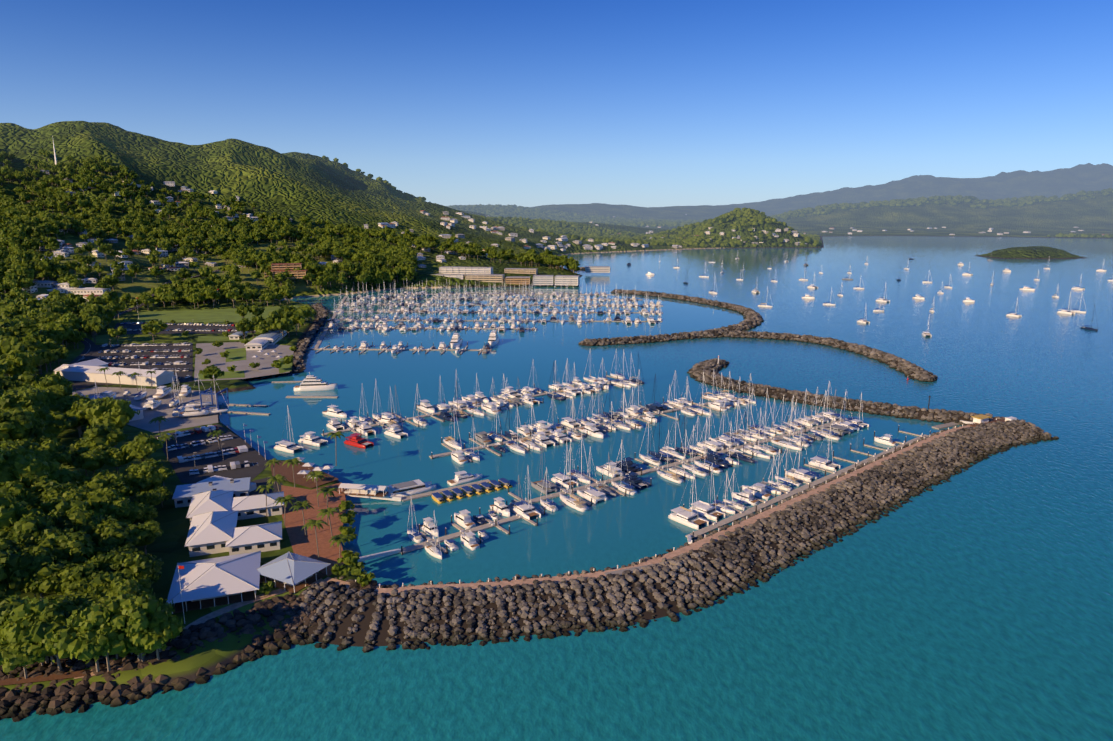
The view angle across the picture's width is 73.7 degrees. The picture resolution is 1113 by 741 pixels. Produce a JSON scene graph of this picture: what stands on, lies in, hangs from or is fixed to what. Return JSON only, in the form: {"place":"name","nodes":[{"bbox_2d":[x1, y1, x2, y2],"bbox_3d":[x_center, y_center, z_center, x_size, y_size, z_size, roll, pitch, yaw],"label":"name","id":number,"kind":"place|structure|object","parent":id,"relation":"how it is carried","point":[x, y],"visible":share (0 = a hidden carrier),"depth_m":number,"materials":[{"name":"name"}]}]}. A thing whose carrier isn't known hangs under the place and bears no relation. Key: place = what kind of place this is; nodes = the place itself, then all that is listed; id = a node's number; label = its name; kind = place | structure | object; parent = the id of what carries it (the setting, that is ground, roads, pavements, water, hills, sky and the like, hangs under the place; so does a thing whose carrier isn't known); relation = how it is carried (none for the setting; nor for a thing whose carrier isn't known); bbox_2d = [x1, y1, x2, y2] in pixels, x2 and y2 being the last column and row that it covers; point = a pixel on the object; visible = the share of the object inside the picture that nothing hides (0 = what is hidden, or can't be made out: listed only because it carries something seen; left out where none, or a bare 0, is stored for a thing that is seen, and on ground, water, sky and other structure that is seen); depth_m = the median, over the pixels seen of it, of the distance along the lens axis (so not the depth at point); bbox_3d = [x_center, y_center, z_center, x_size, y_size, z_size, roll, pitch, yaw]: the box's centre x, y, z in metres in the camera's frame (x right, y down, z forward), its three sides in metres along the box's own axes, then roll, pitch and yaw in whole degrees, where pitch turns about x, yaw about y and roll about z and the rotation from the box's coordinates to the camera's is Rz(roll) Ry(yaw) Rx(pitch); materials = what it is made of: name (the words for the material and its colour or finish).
{"place":"outdoors","nodes":[
{"label":"outdoors","id":0,"kind":"place"},
{"bbox_2d":[69,245,293,363],"bbox_3d":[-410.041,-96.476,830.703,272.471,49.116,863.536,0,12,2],"label":"roads","id":1,"kind":"structure","parent":0,"point":[90,347],"depth_m":599.92,"materials":[{"name":"grey asphalt"}]},
{"bbox_2d":[0,236,1112,740],"bbox_3d":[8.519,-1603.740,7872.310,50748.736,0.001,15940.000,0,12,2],"label":"sea water","id":2,"kind":"structure","parent":0,"point":[974,602],"depth_m":267.35,"materials":[{"name":"blue liquid"}]},
{"bbox_2d":[225,291,930,561],"bbox_3d":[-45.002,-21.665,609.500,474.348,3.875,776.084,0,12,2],"label":"docks","id":3,"kind":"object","parent":2,"relation":"on","point":[713,525],"visible":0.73,"depth_m":348.25,"materials":[{"name":"concrete"}]},
{"bbox_2d":[291,419,1058,652],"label":"breakwater","id":4,"kind":"object","parent":2,"relation":"in","point":[735,561],"visible":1,"depth_m":213.65,"materials":[{"name":"grey stone"}]},
{"bbox_2d":[52,135,1016,623],"bbox_3d":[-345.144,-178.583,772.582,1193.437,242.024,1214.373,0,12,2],"label":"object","id":5,"kind":"object","parent":4,"relation":"on","point":[978,419],"visible":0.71,"depth_m":375.92,"materials":[{"name":"white paint"}]},
{"bbox_2d":[318,419,995,594],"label":"breakwater path","id":6,"kind":"structure","parent":4,"relation":"on","point":[701,542],"depth_m":238.56,"materials":[{"name":"concrete"}]},
{"bbox_2d":[355,417,1005,587],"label":"path bollards","id":7,"kind":"object","parent":6,"relation":"on","point":[691,540],"depth_m":243.02,"materials":[{"name":"white paint"}]},
{"bbox_2d":[611,289,763,332],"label":"breakwater","id":8,"kind":"object","parent":2,"relation":"in","point":[752,318],"visible":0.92,"depth_m":832.51,"materials":[{"name":"grey stone"}]},
{"bbox_2d":[274,251,1112,559],"bbox_3d":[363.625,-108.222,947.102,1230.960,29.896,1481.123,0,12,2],"label":"boats","id":9,"kind":"object","parent":2,"relation":"on","point":[694,513],"visible":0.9,"depth_m":366.13,"materials":[{"name":"white plastic"}]},
{"bbox_2d":[578,330,937,381],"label":"breakwater","id":10,"kind":"object","parent":2,"relation":"in","point":[913,371],"visible":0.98,"depth_m":616.56,"materials":[{"name":"grey stone"}]},
{"bbox_2d":[687,358,1004,424],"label":"breakwater","id":11,"kind":"object","parent":2,"relation":"in","point":[709,368],"visible":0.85,"depth_m":425.13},
{"bbox_2d":[0,121,1112,696],"bbox_3d":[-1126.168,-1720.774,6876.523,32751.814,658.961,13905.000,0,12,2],"label":"hilly terrain","id":12,"kind":"structure","parent":0,"point":[294,187],"depth_m":1525.97,"materials":[{"name":"green plant"}]},
{"bbox_2d":[0,580,377,721],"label":"shore rocks","id":13,"kind":"object","parent":12,"relation":"on","point":[68,697],"depth_m":178.53,"materials":[{"name":"stone"}]},
{"bbox_2d":[0,669,88,685],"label":"footpath","id":14,"kind":"structure","parent":13,"relation":"on","point":[39,678],"depth_m":173.31,"materials":[{"name":"grey concrete"}]},
{"bbox_2d":[74,578,322,678],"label":"footpath","id":15,"kind":"structure","parent":13,"relation":"on","point":[214,614],"depth_m":204.00,"materials":[{"name":"beige concrete"}]},
{"bbox_2d":[68,306,345,617],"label":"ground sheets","id":16,"kind":"object","parent":12,"relation":"on","point":[241,357],"visible":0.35,"depth_m":389.02,"materials":[{"name":"concrete"}]},
{"bbox_2d":[77,362,228,417],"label":"boatyard","id":17,"kind":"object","parent":16,"relation":"on","point":[190,409],"visible":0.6,"depth_m":408.25,"materials":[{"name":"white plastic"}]},
{"bbox_2d":[97,322,248,474],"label":"parked cars","id":18,"kind":"object","parent":16,"relation":"on","point":[233,465],"visible":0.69,"depth_m":500.90,"materials":[{"name":"paint"}]},
{"bbox_2d":[289,303,327,373],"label":"rock seawall","id":19,"kind":"structure","parent":12,"relation":"on","point":[298,364],"depth_m":616.28,"materials":[{"name":"grey stone"}]},
{"bbox_2d":[0,148,1112,678],"bbox_3d":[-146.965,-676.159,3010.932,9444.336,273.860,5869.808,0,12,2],"label":"trees","id":20,"kind":"object","parent":12,"relation":"on","point":[72,540],"visible":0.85,"depth_m":567.22,"materials":[{"name":"green plant"}]},
{"bbox_2d":[21,170,1104,613],"bbox_3d":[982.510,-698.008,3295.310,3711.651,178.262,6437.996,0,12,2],"label":"buildings","id":21,"kind":"structure","parent":12,"relation":"on","point":[237,572],"depth_m":270.51,"materials":[{"name":"white metal"}]},
{"bbox_2d":[0,0,1112,207],"label":"sky","id":22,"kind":"structure","parent":0,"point":[526,103],"materials":[{"name":"blue"}]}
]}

